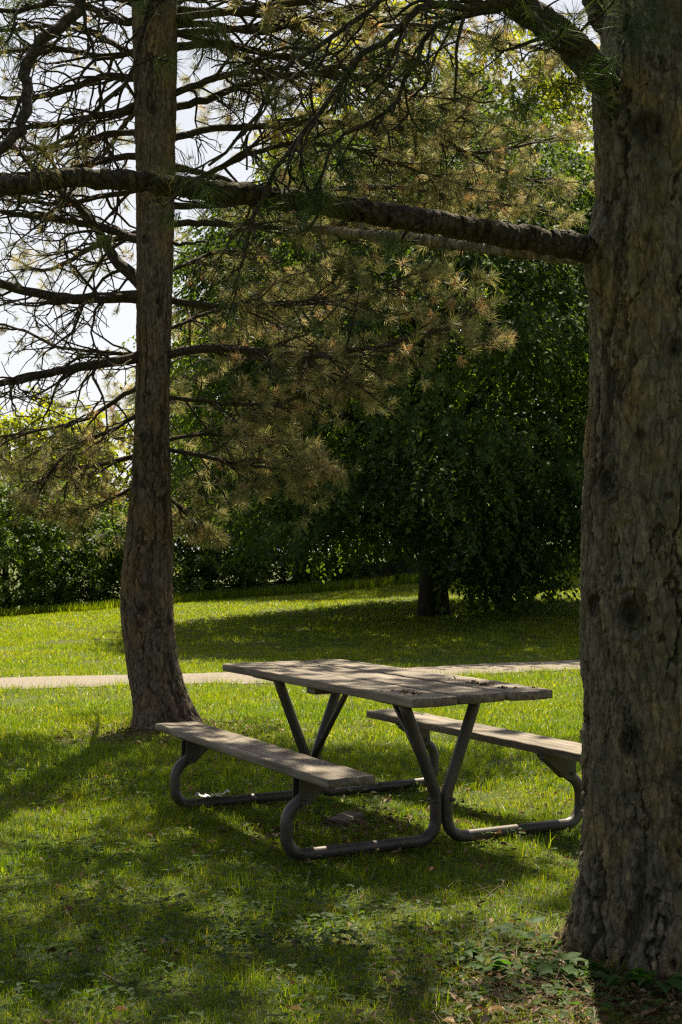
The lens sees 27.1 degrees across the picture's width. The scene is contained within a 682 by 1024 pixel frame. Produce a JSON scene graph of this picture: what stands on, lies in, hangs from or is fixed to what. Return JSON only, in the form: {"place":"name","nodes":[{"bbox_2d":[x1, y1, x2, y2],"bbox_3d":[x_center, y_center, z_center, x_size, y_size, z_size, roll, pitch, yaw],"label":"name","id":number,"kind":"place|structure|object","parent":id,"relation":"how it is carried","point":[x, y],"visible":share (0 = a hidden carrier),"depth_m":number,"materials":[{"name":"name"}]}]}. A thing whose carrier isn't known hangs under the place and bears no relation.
{"place":"outdoors","nodes":[
{"label":"outdoors","id":0,"kind":"place"},
{"bbox_2d":[0,660,579,689],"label":"path","id":1,"kind":"structure","parent":0,"point":[90,680],"depth_m":15.53,"materials":[{"name":"beige concrete"}]},
{"bbox_2d":[0,0,600,552],"label":"sky","id":2,"kind":"structure","parent":0,"point":[122,326],"materials":[{"name":"white"}]},
{"bbox_2d":[0,540,681,1023],"bbox_3d":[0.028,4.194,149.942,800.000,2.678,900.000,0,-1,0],"label":"ground","id":3,"kind":"structure","parent":0,"point":[386,912],"depth_m":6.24,"materials":[{"name":"plant"}]},
{"bbox_2d":[0,450,104,609],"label":"leafy bush","id":4,"kind":"object","parent":3,"relation":"on","point":[6,546],"visible":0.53,"depth_m":33.41,"materials":[{"name":"green plant"}]},
{"bbox_2d":[0,497,126,609],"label":"leafy bush","id":5,"kind":"object","parent":3,"relation":"on","point":[100,588],"visible":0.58,"depth_m":33.82,"materials":[{"name":"green plant"}]},
{"bbox_2d":[0,386,130,607],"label":"sumac tree","id":6,"kind":"object","parent":3,"relation":"on","point":[6,425],"visible":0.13,"depth_m":36.56,"materials":[{"name":"green plant"}]},
{"bbox_2d":[2,398,178,597],"bbox_3d":[-6.647,-0.262,39.168,5.658,5.836,5.788,-2,-2,42],"label":"leafy tree","id":7,"kind":"object","parent":3,"relation":"on","point":[115,454],"visible":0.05,"depth_m":38.85,"materials":[{"name":"green plant"}]},
{"bbox_2d":[22,497,186,608],"bbox_3d":[-6.086,1.047,35.421,4.236,2.901,3.814,0,-2,-25],"label":"leafy bush","id":8,"kind":"object","parent":3,"relation":"on","point":[121,510],"visible":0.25,"depth_m":34.38,"materials":[{"name":"green plant"}]},
{"bbox_2d":[105,850,125,861],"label":"fallen twig","id":9,"kind":"object","parent":3,"relation":"on","point":[114,855],"visible":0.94,"depth_m":6.37,"materials":[{"name":"brown wood"}]},
{"bbox_2d":[102,972,157,988],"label":"fallen twig","id":10,"kind":"object","parent":3,"relation":"on","point":[111,978],"visible":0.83,"depth_m":4.55,"materials":[{"name":"brown wood"}]},
{"bbox_2d":[98,477,283,599],"bbox_3d":[-3.723,0.638,35.647,4.851,3.381,4.967,0,-1,0],"label":"leafy bush","id":11,"kind":"object","parent":3,"relation":"on","point":[188,585],"visible":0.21,"depth_m":34.54,"materials":[{"name":"green plant"}]},
{"bbox_2d":[101,316,283,586],"bbox_3d":[-3.757,-1.733,38.739,6.262,8.220,6.494,0,-1,0],"label":"maple tree","id":12,"kind":"object","parent":3,"relation":"on","point":[173,463],"visible":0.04,"depth_m":37.95,"materials":[{"name":"green plant"}]},
{"bbox_2d":[173,480,334,594],"bbox_3d":[-2.294,0.581,36.217,4.416,3.274,4.468,0,-1,0],"label":"leafy bush","id":13,"kind":"object","parent":3,"relation":"on","point":[251,576],"visible":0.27,"depth_m":35.02,"materials":[{"name":"green plant"}]},
{"bbox_2d":[170,244,402,578],"bbox_3d":[-1.149,-3.282,40.776,8.580,10.820,8.444,0,-1,0],"label":"maple tree","id":14,"kind":"object","parent":3,"relation":"on","point":[230,371],"depth_m":39.38,"materials":[{"name":"green plant"}]},
{"bbox_2d":[0,0,599,732],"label":"pine tree","id":15,"kind":"object","parent":3,"relation":"on","point":[158,690],"visible":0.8,"depth_m":11.43,"materials":[{"name":"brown plant"}]},
{"bbox_2d":[225,490,382,586],"bbox_3d":[-0.899,0.626,36.879,4.223,2.922,4.582,0,-1,0],"label":"leafy bush","id":16,"kind":"object","parent":3,"relation":"on","point":[346,568],"visible":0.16,"depth_m":35.61,"materials":[{"name":"green plant"}]},
{"bbox_2d":[0,0,681,984],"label":"pine tree","id":17,"kind":"object","parent":3,"relation":"on","point":[626,894],"visible":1,"depth_m":4.75,"materials":[{"name":"brown plant"}]},
{"bbox_2d":[0,749,681,1023],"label":"clover ground cover","id":18,"kind":"object","parent":3,"relation":"on","point":[259,934],"visible":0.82,"depth_m":5.03,"materials":[{"name":"green plant"}]},
{"bbox_2d":[0,710,681,1023],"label":"leaf litter","id":19,"kind":"object","parent":3,"relation":"on","point":[669,994],"visible":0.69,"depth_m":4.79,"materials":[{"name":"brown plant"}]},
{"bbox_2d":[326,811,363,826],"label":"paving slab","id":20,"kind":"structure","parent":3,"relation":"on","point":[341,818],"depth_m":7.32,"materials":[{"name":"concrete"}]},
{"bbox_2d":[114,62,594,622],"bbox_3d":[1.615,-3.049,25.111,11.603,10.037,11.756,0,-1,0],"label":"linden tree","id":21,"kind":"object","parent":3,"relation":"on","point":[452,440],"visible":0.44,"depth_m":21.86,"materials":[{"name":"green plant"}]},
{"bbox_2d":[297,492,418,579],"bbox_3d":[0.788,0.593,37.946,3.964,2.656,4.589,0,-1,0],"label":"leafy bush","id":22,"kind":"object","parent":3,"relation":"on","point":[384,565],"visible":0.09,"depth_m":36.70,"materials":[{"name":"green plant"}]},
{"bbox_2d":[155,659,582,860],"bbox_3d":[0.150,1.229,7.408,1.688,0.756,2.221,0,-2,-27],"label":"picnic table","id":23,"kind":"object","parent":3,"relation":"on","point":[314,775],"visible":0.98,"depth_m":7.02,"materials":[{"name":"grey wood"}]},
{"bbox_2d":[194,789,229,796],"bbox_3d":[-0.705,1.540,7.762,0.226,0.034,0.042,0,-2,-26],"label":"torn paper","id":24,"kind":"object","parent":23,"relation":"on","point":[206,795],"visible":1,"depth_m":7.76,"materials":[{"name":"white paper"}]},
{"bbox_2d":[391,689,422,695],"bbox_3d":[0.297,0.821,6.451,0.091,0.023,0.194,1,-2,-35],"label":"leaf debris","id":25,"kind":"object","parent":23,"relation":"on","point":[404,692],"visible":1,"depth_m":6.42,"materials":[{"name":"brown plant"}]},
{"bbox_2d":[465,679,496,685],"bbox_3d":[0.683,0.827,6.851,0.119,0.027,0.203,0,-2,-20],"label":"leaf debris","id":26,"kind":"object","parent":23,"relation":"on","point":[473,681],"visible":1,"depth_m":6.83,"materials":[{"name":"brown plant"}]},
{"bbox_2d":[240,0,551,563],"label":"maple tree","id":27,"kind":"object","parent":3,"relation":"on","point":[403,3],"visible":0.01,"depth_m":41.51,"materials":[{"name":"green plant"}]},
{"bbox_2d":[334,546,580,583],"bbox_3d":[3.662,1.394,37.579,7.957,1.358,0.347,0,-1,-12],"label":"hedge","id":28,"kind":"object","parent":3,"relation":"on","point":[391,569],"depth_m":36.93,"materials":[{"name":"plant"}]},
{"bbox_2d":[451,943,481,962],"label":"broadleaf weed","id":29,"kind":"object","parent":3,"relation":"on","point":[470,952],"visible":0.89,"depth_m":4.83,"materials":[{"name":"green plant"}]},
{"bbox_2d":[355,25,599,493],"bbox_3d":[4.901,-6.644,41.170,9.900,16.227,10.148,1,-2,-40],"label":"maple tree","id":30,"kind":"object","parent":3,"relation":"on","point":[560,121],"visible":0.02,"depth_m":39.37,"materials":[{"name":"green plant"}]},
{"bbox_2d":[465,955,511,975],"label":"broadleaf weed","id":31,"kind":"object","parent":3,"relation":"on","point":[500,963],"visible":1,"depth_m":4.68,"materials":[{"name":"green plant"}]},
{"bbox_2d":[481,881,513,899],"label":"fallen twig","id":32,"kind":"object","parent":3,"relation":"on","point":[496,889],"visible":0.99,"depth_m":5.69,"materials":[{"name":"brown wood"}]},
{"bbox_2d":[491,916,545,940],"bbox_3d":[0.627,1.507,5.103,0.165,0.078,0.201,-1,-2,30],"label":"broadleaf weed","id":33,"kind":"object","parent":3,"relation":"on","point":[505,927],"visible":0.96,"depth_m":5.11,"materials":[{"name":"green plant"}]},
{"bbox_2d":[517,958,549,974],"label":"broadleaf weed","id":34,"kind":"object","parent":3,"relation":"on","point":[530,961],"visible":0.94,"depth_m":4.68,"materials":[{"name":"green plant"}]},
{"bbox_2d":[514,931,562,953],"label":"broadleaf weed","id":35,"kind":"object","parent":3,"relation":"on","point":[533,934],"visible":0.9,"depth_m":4.96,"materials":[{"name":"green plant"}]},
{"bbox_2d":[509,204,590,457],"bbox_3d":[8.231,-4.271,37.519,8.757,11.053,8.470,0,-1,0],"label":"maple tree","id":36,"kind":"object","parent":3,"relation":"on","point":[563,399],"visible":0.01,"depth_m":36.51,"materials":[{"name":"green plant"}]},
{"bbox_2d":[531,952,589,978],"bbox_3d":[0.733,1.499,4.645,0.217,0.069,0.229,0,-1,0],"label":"broadleaf weed","id":37,"kind":"object","parent":3,"relation":"on","point":[545,967],"visible":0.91,"depth_m":4.65,"materials":[{"name":"green plant"}]},
{"bbox_2d":[565,958,610,986],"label":"broadleaf weed","id":38,"kind":"object","parent":3,"relation":"on","point":[572,978],"visible":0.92,"depth_m":4.55,"materials":[{"name":"green plant"}]},
{"bbox_2d":[584,986,613,1003],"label":"fallen twig","id":39,"kind":"object","parent":3,"relation":"on","point":[602,996],"visible":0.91,"depth_m":4.38,"materials":[{"name":"brown wood"}]},
{"bbox_2d":[606,967,645,989],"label":"broadleaf weed","id":40,"kind":"object","parent":3,"relation":"on","point":[614,980],"visible":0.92,"depth_m":4.50,"materials":[{"name":"green plant"}]},
{"bbox_2d":[624,970,681,997],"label":"broadleaf weed","id":41,"kind":"object","parent":3,"relation":"on","point":[675,980],"visible":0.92,"depth_m":4.43,"materials":[{"name":"green plant"}]}
]}

